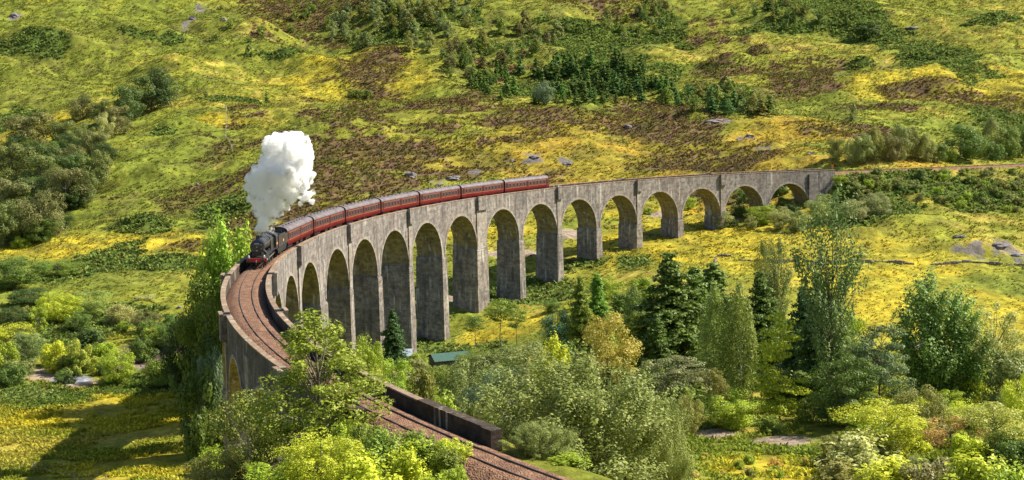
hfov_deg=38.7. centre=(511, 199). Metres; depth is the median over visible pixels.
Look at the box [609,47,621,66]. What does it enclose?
conifer
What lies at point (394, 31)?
birch
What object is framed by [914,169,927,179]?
bush
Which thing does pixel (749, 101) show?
birch
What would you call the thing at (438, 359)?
shed
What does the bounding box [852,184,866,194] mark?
bush
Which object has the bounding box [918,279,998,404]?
poplar
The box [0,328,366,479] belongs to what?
meadow grass
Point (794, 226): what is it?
bush
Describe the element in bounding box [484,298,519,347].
scots pine
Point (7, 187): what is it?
birch
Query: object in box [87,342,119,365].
bush
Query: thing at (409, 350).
shed
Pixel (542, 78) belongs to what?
conifer
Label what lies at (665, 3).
tree
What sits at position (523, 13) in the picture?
birch
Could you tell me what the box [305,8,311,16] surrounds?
tree
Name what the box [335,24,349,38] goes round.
birch
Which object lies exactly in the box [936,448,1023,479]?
willow bush
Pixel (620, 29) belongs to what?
tree
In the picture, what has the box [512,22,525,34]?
birch
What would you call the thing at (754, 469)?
bush
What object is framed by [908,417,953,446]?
bush
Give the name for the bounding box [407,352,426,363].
bush
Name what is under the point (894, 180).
bush
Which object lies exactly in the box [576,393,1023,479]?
rough grass
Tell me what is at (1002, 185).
bush
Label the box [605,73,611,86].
conifer
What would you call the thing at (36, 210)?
birch
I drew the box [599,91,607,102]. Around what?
conifer
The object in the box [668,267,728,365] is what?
spruce
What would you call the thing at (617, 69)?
conifer
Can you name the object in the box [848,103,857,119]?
birch
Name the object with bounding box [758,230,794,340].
poplar
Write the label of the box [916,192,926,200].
bush
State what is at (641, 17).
tree
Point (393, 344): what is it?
spruce
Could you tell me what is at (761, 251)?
tree
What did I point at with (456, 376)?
willow
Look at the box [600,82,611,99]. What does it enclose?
conifer
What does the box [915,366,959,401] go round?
bush
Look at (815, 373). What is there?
bush
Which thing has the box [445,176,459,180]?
rock
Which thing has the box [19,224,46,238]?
bush
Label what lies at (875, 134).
tree
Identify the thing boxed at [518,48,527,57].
birch
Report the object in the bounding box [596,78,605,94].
conifer
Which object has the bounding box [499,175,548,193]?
railway carriage
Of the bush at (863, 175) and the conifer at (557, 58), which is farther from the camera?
the conifer at (557, 58)
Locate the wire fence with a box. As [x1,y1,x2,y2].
[0,462,106,479]
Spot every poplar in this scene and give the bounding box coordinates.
[179,234,219,371]
[194,202,235,397]
[219,213,251,285]
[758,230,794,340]
[884,266,969,401]
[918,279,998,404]
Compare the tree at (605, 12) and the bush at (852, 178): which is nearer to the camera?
the bush at (852, 178)
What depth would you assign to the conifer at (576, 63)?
760.98 m
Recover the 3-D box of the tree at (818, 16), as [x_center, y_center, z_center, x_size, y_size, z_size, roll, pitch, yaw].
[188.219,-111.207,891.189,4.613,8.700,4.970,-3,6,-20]
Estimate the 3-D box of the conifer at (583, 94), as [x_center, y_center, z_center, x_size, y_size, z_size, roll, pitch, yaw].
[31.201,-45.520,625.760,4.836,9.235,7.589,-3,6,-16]
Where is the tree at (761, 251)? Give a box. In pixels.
[753,235,779,297]
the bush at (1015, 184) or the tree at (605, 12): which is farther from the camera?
the tree at (605, 12)
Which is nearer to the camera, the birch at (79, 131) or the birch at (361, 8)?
the birch at (79, 131)
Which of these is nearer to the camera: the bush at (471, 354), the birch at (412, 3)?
the bush at (471, 354)
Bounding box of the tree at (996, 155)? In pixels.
[987,144,1007,161]
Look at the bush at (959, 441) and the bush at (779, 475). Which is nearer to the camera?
the bush at (779, 475)
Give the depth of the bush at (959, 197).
421.87 m
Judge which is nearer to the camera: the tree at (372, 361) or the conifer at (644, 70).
the tree at (372, 361)
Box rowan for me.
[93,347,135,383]
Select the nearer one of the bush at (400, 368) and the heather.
the bush at (400, 368)
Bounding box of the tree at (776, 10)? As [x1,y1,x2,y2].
[771,3,779,15]
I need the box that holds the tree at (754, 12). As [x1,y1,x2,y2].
[751,2,759,15]
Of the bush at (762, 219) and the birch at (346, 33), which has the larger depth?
the birch at (346, 33)
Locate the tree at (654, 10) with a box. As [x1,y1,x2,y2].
[652,7,659,15]
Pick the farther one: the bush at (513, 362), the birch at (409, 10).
the birch at (409, 10)
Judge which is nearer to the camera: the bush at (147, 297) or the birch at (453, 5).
the bush at (147, 297)
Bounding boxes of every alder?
[0,254,50,289]
[6,287,57,305]
[31,258,86,276]
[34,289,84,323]
[67,290,112,317]
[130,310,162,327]
[149,318,176,349]
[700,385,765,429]
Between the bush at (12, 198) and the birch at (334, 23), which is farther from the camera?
the birch at (334, 23)
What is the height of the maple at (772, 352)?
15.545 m
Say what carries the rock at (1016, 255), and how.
on the ground at (990, 290)
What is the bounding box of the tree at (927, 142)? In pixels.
[914,132,936,162]
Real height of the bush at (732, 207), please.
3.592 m
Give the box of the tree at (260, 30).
[256,25,264,35]
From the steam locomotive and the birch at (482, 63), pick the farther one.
the birch at (482, 63)
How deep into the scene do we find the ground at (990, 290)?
540.46 m
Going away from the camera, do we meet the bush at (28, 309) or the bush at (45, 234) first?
the bush at (28, 309)
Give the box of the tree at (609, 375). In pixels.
[601,367,641,395]
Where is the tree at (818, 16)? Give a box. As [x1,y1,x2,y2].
[816,11,823,22]
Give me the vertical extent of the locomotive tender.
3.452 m
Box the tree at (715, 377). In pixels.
[689,367,732,409]
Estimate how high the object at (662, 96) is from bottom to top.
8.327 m
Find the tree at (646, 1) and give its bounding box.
[644,0,652,6]
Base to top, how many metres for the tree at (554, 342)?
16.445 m
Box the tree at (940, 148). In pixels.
[928,144,947,161]
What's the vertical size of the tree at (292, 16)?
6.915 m
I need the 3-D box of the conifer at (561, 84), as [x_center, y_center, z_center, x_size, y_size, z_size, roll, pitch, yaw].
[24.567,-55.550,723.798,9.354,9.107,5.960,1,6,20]
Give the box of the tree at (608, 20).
[605,14,612,24]
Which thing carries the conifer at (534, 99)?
on the ground at (990, 290)
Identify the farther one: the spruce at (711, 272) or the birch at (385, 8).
the birch at (385, 8)
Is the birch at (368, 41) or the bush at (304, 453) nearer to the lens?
the bush at (304, 453)
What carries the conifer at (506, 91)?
on the ground at (990, 290)
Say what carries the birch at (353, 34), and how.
on the ground at (990, 290)
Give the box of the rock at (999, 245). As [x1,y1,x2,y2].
[992,242,1008,248]
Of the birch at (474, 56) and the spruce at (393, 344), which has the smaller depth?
the spruce at (393, 344)
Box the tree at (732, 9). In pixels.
[730,6,736,15]
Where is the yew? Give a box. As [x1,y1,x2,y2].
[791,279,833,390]
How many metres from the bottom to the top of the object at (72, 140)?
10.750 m
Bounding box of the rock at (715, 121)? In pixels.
[704,119,722,122]
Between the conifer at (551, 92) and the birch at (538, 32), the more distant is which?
the birch at (538, 32)
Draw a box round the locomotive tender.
[264,232,287,256]
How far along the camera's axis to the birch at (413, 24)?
867.88 m
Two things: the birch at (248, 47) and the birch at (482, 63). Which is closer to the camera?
the birch at (482, 63)
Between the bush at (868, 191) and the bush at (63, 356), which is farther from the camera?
the bush at (868, 191)
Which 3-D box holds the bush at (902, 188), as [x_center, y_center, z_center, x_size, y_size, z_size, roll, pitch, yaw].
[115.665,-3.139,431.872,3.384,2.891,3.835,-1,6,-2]
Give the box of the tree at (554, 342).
[531,330,571,422]
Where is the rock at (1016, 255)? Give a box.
[1011,253,1023,256]
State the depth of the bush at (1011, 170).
455.19 m
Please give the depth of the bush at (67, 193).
471.28 m
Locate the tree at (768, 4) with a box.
[765,0,772,9]
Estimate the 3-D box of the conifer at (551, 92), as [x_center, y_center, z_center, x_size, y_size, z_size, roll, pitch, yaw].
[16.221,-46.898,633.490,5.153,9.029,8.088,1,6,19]
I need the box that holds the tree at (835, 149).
[827,138,846,162]
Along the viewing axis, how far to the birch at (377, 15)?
904.21 m
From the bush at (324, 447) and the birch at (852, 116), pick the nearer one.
the bush at (324, 447)
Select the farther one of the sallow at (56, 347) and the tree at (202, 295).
the sallow at (56, 347)
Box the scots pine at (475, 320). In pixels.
[461,315,487,347]
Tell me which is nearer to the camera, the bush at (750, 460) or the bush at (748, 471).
the bush at (748, 471)
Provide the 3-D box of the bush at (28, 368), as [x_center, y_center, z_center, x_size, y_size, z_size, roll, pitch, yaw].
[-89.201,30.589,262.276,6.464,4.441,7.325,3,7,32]
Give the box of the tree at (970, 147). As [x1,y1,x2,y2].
[940,123,990,159]
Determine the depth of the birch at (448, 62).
744.17 m
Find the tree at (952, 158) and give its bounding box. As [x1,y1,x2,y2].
[942,150,957,161]
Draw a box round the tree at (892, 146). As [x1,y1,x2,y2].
[877,131,905,161]
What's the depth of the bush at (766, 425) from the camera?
187.73 m
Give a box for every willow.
[431,357,502,419]
[458,366,523,429]
[472,337,678,479]
[489,340,561,389]
[497,418,580,460]
[632,388,697,479]
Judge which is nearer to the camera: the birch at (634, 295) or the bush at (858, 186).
the birch at (634, 295)
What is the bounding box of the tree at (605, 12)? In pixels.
[603,9,612,18]
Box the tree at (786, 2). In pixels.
[783,0,789,5]
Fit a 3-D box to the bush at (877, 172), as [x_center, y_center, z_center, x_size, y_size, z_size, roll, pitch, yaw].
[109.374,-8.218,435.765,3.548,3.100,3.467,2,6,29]
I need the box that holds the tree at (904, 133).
[888,125,914,159]
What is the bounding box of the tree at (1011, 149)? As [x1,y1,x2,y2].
[996,126,1022,158]
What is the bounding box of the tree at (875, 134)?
[862,126,887,161]
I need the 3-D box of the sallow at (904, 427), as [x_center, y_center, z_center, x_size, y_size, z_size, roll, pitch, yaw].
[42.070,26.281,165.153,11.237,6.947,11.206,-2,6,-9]
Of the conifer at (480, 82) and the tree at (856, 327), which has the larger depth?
the conifer at (480, 82)
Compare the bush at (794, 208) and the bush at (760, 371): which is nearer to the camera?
the bush at (760, 371)
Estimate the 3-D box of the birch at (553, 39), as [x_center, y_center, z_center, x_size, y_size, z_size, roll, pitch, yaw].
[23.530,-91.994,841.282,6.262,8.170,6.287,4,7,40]
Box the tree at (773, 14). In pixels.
[769,9,776,19]
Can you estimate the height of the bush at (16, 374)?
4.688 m
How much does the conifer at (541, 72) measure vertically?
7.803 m
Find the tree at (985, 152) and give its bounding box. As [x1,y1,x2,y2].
[973,129,995,158]
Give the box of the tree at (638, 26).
[636,23,642,30]
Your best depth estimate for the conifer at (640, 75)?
726.87 m
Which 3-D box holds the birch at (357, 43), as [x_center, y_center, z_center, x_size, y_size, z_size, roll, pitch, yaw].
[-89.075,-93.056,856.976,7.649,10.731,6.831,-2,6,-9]
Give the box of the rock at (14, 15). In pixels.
[9,12,18,17]
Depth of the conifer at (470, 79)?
710.81 m
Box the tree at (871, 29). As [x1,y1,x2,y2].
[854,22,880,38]
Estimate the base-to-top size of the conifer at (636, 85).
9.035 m
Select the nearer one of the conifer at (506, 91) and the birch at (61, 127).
the birch at (61, 127)
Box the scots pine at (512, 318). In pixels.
[501,304,527,344]
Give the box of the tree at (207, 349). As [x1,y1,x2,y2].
[191,326,223,421]
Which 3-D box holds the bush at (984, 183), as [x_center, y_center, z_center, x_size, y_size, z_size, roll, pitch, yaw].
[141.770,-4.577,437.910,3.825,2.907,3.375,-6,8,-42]
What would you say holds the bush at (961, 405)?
on the ground at (990, 290)
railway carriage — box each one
[269,216,312,249]
[305,206,344,236]
[340,198,380,224]
[377,191,418,214]
[416,185,460,206]
[457,179,503,199]
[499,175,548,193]
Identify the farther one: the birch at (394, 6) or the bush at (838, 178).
the birch at (394, 6)
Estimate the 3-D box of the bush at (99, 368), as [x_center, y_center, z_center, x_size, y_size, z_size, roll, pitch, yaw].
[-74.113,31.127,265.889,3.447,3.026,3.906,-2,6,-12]
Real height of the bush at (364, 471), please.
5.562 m
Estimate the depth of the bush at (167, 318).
298.51 m
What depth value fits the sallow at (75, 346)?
265.50 m
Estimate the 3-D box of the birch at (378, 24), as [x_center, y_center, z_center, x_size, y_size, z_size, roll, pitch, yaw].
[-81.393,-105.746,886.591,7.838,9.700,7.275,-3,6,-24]
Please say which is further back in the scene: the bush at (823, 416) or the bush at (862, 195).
the bush at (862, 195)
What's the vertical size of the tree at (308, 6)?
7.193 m
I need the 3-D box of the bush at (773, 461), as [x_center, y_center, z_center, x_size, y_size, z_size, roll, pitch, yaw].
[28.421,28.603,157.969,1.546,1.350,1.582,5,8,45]
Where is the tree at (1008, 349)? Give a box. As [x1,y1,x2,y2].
[987,339,1023,389]
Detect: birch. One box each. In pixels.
[0,111,58,150]
[0,143,37,179]
[0,177,39,214]
[0,199,23,246]
[8,212,28,240]
[9,190,69,243]
[15,154,67,181]
[19,176,49,208]
[37,145,61,167]
[41,167,90,212]
[49,120,77,144]
[52,144,86,166]
[55,151,84,180]
[62,93,97,120]
[70,171,97,207]
[72,121,95,150]
[73,150,113,189]
[79,130,109,156]
[89,99,111,120]
[94,112,115,138]
[100,105,132,133]
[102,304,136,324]
[111,86,146,121]
[124,68,180,110]
[134,94,150,111]
[198,389,296,479]
[245,44,253,58]
[323,18,330,31]
[327,25,336,38]
[329,11,339,26]
[332,21,338,30]
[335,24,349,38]
[338,10,349,24]
[344,1,352,12]
[344,29,353,40]
[351,27,359,39]
[354,32,365,48]
[355,2,370,16]
[358,31,372,47]
[367,0,380,11]
[367,2,379,19]
[372,10,384,24]
[373,18,384,31]
[379,0,393,12]
[386,14,397,26]
[388,2,398,16]
[389,27,398,37]
[398,2,411,15]
[399,9,412,24]
[400,13,414,32]
[403,0,410,10]
[403,31,413,43]
[403,37,412,51]
[406,0,417,8]
[406,20,420,34]
[409,35,420,48]
[410,8,417,16]
[414,0,420,9]
[416,7,427,18]
[420,0,431,13]
[420,41,426,48]
[422,12,434,25]
[424,30,436,42]
[424,32,433,44]
[424,40,432,52]
[426,6,434,18]
[427,0,440,13]
[433,11,438,21]
[436,15,446,30]
[437,10,447,23]
[440,49,445,59]
[442,21,453,37]
[443,56,455,72]
[445,39,459,55]
[445,67,452,78]
[447,0,457,11]
[450,55,458,66]
[452,36,461,44]
[457,53,469,68]
[458,41,468,54]
[460,4,471,18]
[460,13,473,27]
[465,38,473,47]
[467,55,474,63]
[468,38,477,48]
[468,48,477,59]
[469,66,476,77]
[471,38,484,52]
[475,69,485,80]
[476,29,488,43]
[477,34,492,49]
[478,56,487,68]
[486,67,495,79]
[488,58,494,65]
[491,72,497,83]
[494,49,508,66]
[496,18,507,34]
[503,46,514,62]
[504,40,516,52]
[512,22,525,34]
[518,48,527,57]
[519,10,531,26]
[528,39,540,53]
[532,35,542,50]
[533,28,541,37]
[542,31,550,42]
[549,20,563,37]
[549,33,557,43]
[573,311,644,397]
[620,284,645,338]
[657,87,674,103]
[672,97,682,105]
[673,83,681,96]
[682,84,693,95]
[684,95,692,104]
[690,95,700,111]
[694,82,705,97]
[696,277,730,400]
[704,87,715,102]
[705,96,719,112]
[713,89,723,107]
[718,76,731,90]
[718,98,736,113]
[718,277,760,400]
[723,82,734,93]
[729,90,742,109]
[736,87,746,98]
[736,94,747,108]
[736,101,743,111]
[742,86,751,98]
[742,105,751,114]
[746,93,758,109]
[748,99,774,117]
[750,89,764,104]
[763,95,782,114]
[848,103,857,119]
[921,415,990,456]
[960,301,1023,390]
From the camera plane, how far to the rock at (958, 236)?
385.11 m
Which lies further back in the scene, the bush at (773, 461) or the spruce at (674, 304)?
the spruce at (674, 304)
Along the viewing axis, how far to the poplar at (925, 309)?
211.10 m
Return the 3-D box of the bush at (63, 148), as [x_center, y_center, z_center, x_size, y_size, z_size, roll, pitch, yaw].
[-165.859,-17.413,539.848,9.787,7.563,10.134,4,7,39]
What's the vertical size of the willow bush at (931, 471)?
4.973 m
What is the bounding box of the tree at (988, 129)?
[980,114,1003,154]
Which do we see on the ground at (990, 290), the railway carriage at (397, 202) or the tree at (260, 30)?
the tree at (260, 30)
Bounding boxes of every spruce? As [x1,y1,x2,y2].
[379,308,410,364]
[619,252,716,382]
[636,313,680,379]
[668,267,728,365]
[701,262,744,364]
[732,271,785,374]
[772,286,813,375]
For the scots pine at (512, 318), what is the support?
on the ground at (990, 290)
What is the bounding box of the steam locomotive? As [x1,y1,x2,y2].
[246,230,277,267]
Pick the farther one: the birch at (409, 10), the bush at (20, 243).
the birch at (409, 10)
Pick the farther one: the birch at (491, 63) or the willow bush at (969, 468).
the birch at (491, 63)
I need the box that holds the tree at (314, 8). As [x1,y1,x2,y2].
[311,4,317,12]
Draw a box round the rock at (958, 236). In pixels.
[953,235,965,238]
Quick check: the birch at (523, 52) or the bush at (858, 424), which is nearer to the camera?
the bush at (858, 424)
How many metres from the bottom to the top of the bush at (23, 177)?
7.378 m
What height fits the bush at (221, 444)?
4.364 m
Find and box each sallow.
[0,321,36,349]
[6,330,47,362]
[38,340,69,373]
[62,338,98,375]
[827,397,934,459]
[892,384,950,431]
[944,400,1023,460]
[992,372,1023,425]
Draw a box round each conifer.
[465,70,474,86]
[471,77,480,89]
[477,72,486,88]
[481,68,489,82]
[481,79,486,90]
[482,80,492,94]
[493,67,500,78]
[497,90,503,99]
[499,75,510,90]
[501,79,512,97]
[502,61,509,72]
[509,76,523,94]
[513,56,528,74]
[528,92,539,104]
[529,57,540,75]
[536,66,545,79]
[536,74,545,91]
[543,64,548,77]
[546,81,554,99]
[547,63,555,78]
[549,55,559,68]
[550,80,559,96]
[553,76,559,94]
[554,51,561,63]
[555,67,562,79]
[557,79,567,95]
[559,54,568,70]
[559,86,565,98]
[560,57,571,74]
[560,94,567,103]
[561,56,580,74]
[566,87,572,99]
[568,79,576,92]
[570,61,581,74]
[572,90,579,105]
[573,65,581,78]
[574,75,586,94]
[580,83,591,102]
[583,47,594,65]
[583,54,595,68]
[583,69,593,84]
[586,76,592,88]
[587,87,593,98]
[591,87,597,96]
[592,72,600,86]
[592,93,599,104]
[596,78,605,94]
[598,64,606,80]
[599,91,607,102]
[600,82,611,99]
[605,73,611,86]
[608,72,619,91]
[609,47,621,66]
[610,83,616,92]
[615,52,622,65]
[615,64,620,75]
[616,79,626,94]
[618,53,630,71]
[622,74,629,87]
[625,63,632,74]
[627,84,633,97]
[630,64,636,74]
[631,74,642,90]
[635,54,649,71]
[636,85,647,101]
[638,64,648,76]
[638,70,642,81]
[641,76,649,90]
[647,74,653,85]
[652,75,664,92]
[653,75,659,87]
[667,82,679,96]
[670,88,680,100]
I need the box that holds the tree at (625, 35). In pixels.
[620,32,627,40]
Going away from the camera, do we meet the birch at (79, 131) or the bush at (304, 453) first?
the bush at (304, 453)
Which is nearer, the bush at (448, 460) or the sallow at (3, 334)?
the bush at (448, 460)
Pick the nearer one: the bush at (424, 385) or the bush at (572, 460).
the bush at (572, 460)
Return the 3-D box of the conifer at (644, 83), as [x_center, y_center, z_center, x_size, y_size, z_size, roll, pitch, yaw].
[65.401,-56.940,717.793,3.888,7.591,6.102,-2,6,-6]
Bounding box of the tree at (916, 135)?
[906,126,924,157]
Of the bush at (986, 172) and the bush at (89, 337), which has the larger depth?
the bush at (986, 172)
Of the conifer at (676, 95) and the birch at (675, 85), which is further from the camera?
the birch at (675, 85)
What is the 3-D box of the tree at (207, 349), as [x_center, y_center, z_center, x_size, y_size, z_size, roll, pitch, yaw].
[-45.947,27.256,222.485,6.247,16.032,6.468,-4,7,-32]
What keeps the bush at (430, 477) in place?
on the ground at (990, 290)
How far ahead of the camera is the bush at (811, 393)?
205.71 m
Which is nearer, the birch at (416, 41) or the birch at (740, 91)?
the birch at (740, 91)
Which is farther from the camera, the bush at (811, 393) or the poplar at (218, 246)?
the poplar at (218, 246)
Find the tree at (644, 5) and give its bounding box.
[641,3,648,13]
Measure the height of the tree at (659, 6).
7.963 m
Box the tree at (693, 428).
[672,392,707,433]
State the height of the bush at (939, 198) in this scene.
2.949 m
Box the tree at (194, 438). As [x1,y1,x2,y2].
[175,365,222,460]
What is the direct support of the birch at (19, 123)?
on the ground at (990, 290)
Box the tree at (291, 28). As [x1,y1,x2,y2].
[286,23,295,32]
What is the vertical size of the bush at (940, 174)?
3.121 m
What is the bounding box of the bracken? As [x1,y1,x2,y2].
[0,0,1023,479]
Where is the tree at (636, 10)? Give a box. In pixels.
[634,5,644,14]
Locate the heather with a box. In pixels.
[100,0,1023,258]
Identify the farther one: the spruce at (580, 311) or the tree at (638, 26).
the tree at (638, 26)
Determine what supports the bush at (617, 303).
on the ground at (990, 290)
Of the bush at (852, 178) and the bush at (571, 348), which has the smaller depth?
the bush at (571, 348)
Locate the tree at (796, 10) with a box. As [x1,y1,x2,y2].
[793,1,799,14]
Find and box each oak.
[632,355,715,404]
[807,353,883,430]
[843,323,917,405]
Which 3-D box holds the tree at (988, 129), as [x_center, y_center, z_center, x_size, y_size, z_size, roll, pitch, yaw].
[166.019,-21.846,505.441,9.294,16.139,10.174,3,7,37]
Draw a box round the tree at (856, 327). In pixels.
[826,305,868,390]
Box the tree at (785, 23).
[781,18,788,30]
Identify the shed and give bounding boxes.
[402,349,412,358]
[427,351,469,365]
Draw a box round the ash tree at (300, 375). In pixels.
[241,308,394,445]
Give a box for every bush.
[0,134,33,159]
[0,305,33,329]
[0,308,18,325]
[0,323,40,351]
[0,339,20,376]
[0,358,36,378]
[0,363,27,386]
[2,193,33,210]
[7,141,47,162]
[9,236,30,248]
[14,305,30,317]
[15,175,39,182]
[18,217,64,243]
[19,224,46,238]
[20,306,48,329]
[23,139,39,154]
[36,140,74,153]
[36,183,58,198]
[41,177,62,195]
[53,355,77,372]
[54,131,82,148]
[54,211,75,229]
[54,370,67,383]
[55,142,73,155]
[55,143,77,155]
[57,355,90,376]
[60,185,89,206]
[61,372,77,383]
[63,193,81,208]
[64,309,92,331]
[67,317,83,329]
[68,328,105,350]
[75,154,96,170]
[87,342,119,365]
[89,342,100,357]
[91,140,119,161]
[96,364,113,375]
[116,321,129,330]
[129,337,159,362]
[133,294,158,300]
[134,320,160,339]
[137,326,158,348]
[139,361,152,374]
[141,359,179,387]
[143,326,164,347]
[159,314,187,330]
[168,361,181,394]
[180,450,255,479]
[191,443,223,476]
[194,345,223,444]
[199,429,223,451]
[242,461,314,479]
[271,426,367,479]
[287,438,319,471]
[310,438,351,471]
[326,419,361,451]
[332,447,403,479]
[347,89,354,96]
[348,423,388,454]
[354,89,363,97]
[361,423,404,477]
[363,90,372,97]
[378,358,416,390]
[379,443,431,479]
[396,428,435,448]
[397,436,440,471]
[406,367,436,401]
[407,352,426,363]
[407,357,431,375]
[416,439,443,469]
[417,366,425,375]
[418,472,450,479]
[425,458,444,477]
[426,366,441,374]
[428,443,466,476]
[432,387,459,410]
[433,437,472,462]
[436,372,449,385]
[437,367,451,379]
[438,464,468,479]
[454,347,493,370]
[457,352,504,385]
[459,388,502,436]
[500,355,534,376]
[539,298,562,312]
[543,450,592,468]
[557,337,586,382]
[584,275,625,299]
[608,290,638,313]
[613,314,633,341]
[627,276,652,298]
[643,208,651,214]
[645,368,687,397]
[660,381,720,420]
[684,196,696,209]
[711,210,734,227]
[718,372,752,396]
[728,219,738,227]
[730,204,739,213]
[731,189,748,203]
[733,458,744,469]
[734,205,746,215]
[742,453,755,464]
[742,466,756,477]
[744,204,780,224]
[744,215,757,229]
[751,465,759,472]
[752,369,770,389]
[753,413,788,434]
[761,365,804,400]
[767,206,789,228]
[767,457,783,466]
[773,185,788,196]
[775,197,791,208]
[775,471,784,478]
[778,204,792,211]
[780,211,810,233]
[786,367,826,402]
[791,206,801,212]
[791,368,833,397]
[794,397,831,423]
[803,193,834,223]
[806,388,828,410]
[809,456,868,479]
[812,428,902,479]
[814,434,847,453]
[815,386,865,426]
[817,434,847,465]
[833,173,847,185]
[838,185,852,195]
[838,199,869,220]
[843,407,896,436]
[845,176,857,185]
[847,394,894,427]
[847,452,923,479]
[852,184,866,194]
[855,193,866,199]
[860,173,868,179]
[861,372,906,401]
[862,192,892,215]
[863,179,873,188]
[865,189,873,195]
[868,427,904,459]
[869,174,882,185]
[873,167,882,174]
[884,183,891,189]
[888,199,899,209]
[891,178,904,187]
[896,456,954,479]
[897,185,908,192]
[900,397,941,422]
[901,454,928,470]
[905,434,933,452]
[906,179,920,189]
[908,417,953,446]
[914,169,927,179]
[915,172,926,180]
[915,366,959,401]
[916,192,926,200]
[932,186,943,193]
[935,172,947,180]
[935,389,963,408]
[936,196,946,203]
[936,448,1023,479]
[941,169,951,178]
[942,398,990,430]
[942,430,988,467]
[944,195,954,202]
[950,373,994,402]
[955,196,964,201]
[955,200,968,208]
[957,427,975,444]
[958,167,969,175]
[959,406,1003,439]
[962,192,975,199]
[966,174,976,183]
[972,191,986,200]
[978,180,990,187]
[978,198,989,204]
[978,349,1023,405]
[979,169,990,176]
[980,393,1016,413]
[980,456,1023,479]
[982,428,1020,464]
[984,166,995,174]
[987,186,996,193]
[990,436,1023,471]
[993,187,1002,196]
[996,180,1009,188]
[997,191,1004,198]
[1003,193,1014,200]
[1003,206,1012,211]
[1005,190,1015,197]
[1007,168,1016,173]
[1011,180,1023,187]
[1013,197,1023,204]
[1013,206,1020,211]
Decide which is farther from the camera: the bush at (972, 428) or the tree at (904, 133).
the tree at (904, 133)
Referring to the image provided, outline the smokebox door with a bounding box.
[251,242,262,251]
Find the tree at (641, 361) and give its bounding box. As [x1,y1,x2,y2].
[627,340,659,371]
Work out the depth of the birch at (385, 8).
918.30 m
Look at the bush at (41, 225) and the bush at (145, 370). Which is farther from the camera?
the bush at (41, 225)
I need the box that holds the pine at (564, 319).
[537,309,573,348]
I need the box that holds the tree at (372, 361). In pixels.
[348,332,384,376]
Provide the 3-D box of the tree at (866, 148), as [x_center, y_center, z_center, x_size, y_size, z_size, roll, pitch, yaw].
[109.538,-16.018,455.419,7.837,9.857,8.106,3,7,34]
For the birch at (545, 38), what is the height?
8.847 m
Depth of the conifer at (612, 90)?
721.27 m
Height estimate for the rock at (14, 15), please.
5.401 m
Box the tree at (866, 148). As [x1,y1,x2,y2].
[852,132,875,161]
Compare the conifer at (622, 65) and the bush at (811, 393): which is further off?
the conifer at (622, 65)
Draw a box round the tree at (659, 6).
[654,0,661,10]
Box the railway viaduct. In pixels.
[218,168,834,475]
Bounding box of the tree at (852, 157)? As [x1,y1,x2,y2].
[841,137,859,162]
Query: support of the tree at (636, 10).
on the ground at (990, 290)
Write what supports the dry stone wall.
on the ground at (990, 290)
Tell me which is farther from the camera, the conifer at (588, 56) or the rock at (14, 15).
the rock at (14, 15)
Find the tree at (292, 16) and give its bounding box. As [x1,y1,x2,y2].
[290,11,298,19]
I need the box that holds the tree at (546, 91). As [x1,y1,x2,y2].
[531,80,555,103]
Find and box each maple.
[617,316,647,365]
[746,311,811,421]
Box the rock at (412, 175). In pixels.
[404,172,416,178]
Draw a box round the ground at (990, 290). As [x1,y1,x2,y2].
[0,0,1023,479]
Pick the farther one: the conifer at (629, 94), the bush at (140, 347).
the conifer at (629, 94)
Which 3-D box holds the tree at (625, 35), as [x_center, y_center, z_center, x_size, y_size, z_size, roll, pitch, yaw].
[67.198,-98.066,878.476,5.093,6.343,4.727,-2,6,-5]
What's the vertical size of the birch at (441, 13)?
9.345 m
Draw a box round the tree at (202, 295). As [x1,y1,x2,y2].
[172,271,223,387]
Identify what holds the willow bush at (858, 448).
on the ground at (990, 290)
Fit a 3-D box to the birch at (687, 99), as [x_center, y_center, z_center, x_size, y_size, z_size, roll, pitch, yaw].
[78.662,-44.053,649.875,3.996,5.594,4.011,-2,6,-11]
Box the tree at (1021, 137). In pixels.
[1003,124,1023,157]
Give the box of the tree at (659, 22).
[657,18,664,28]
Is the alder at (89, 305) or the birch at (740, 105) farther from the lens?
the birch at (740, 105)
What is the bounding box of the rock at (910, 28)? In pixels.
[905,26,918,30]
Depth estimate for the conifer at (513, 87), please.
712.92 m
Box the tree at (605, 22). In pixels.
[600,16,607,26]
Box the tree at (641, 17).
[638,9,645,20]
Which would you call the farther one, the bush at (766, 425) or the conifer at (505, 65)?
the conifer at (505, 65)
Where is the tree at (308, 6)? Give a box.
[305,1,313,11]
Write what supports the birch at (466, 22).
on the ground at (990, 290)
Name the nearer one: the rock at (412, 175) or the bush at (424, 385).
the bush at (424, 385)
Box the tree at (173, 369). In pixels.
[156,312,213,401]
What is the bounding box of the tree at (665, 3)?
[662,1,669,8]
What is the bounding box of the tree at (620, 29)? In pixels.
[616,24,626,33]
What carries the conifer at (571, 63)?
on the ground at (990, 290)
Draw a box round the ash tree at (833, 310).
[787,181,873,410]
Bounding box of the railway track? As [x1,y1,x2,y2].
[226,164,1023,479]
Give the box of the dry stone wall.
[714,254,1023,267]
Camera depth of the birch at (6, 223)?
428.15 m
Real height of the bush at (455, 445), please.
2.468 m
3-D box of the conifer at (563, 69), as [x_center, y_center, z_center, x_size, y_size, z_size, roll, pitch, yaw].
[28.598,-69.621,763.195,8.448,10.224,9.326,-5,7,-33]

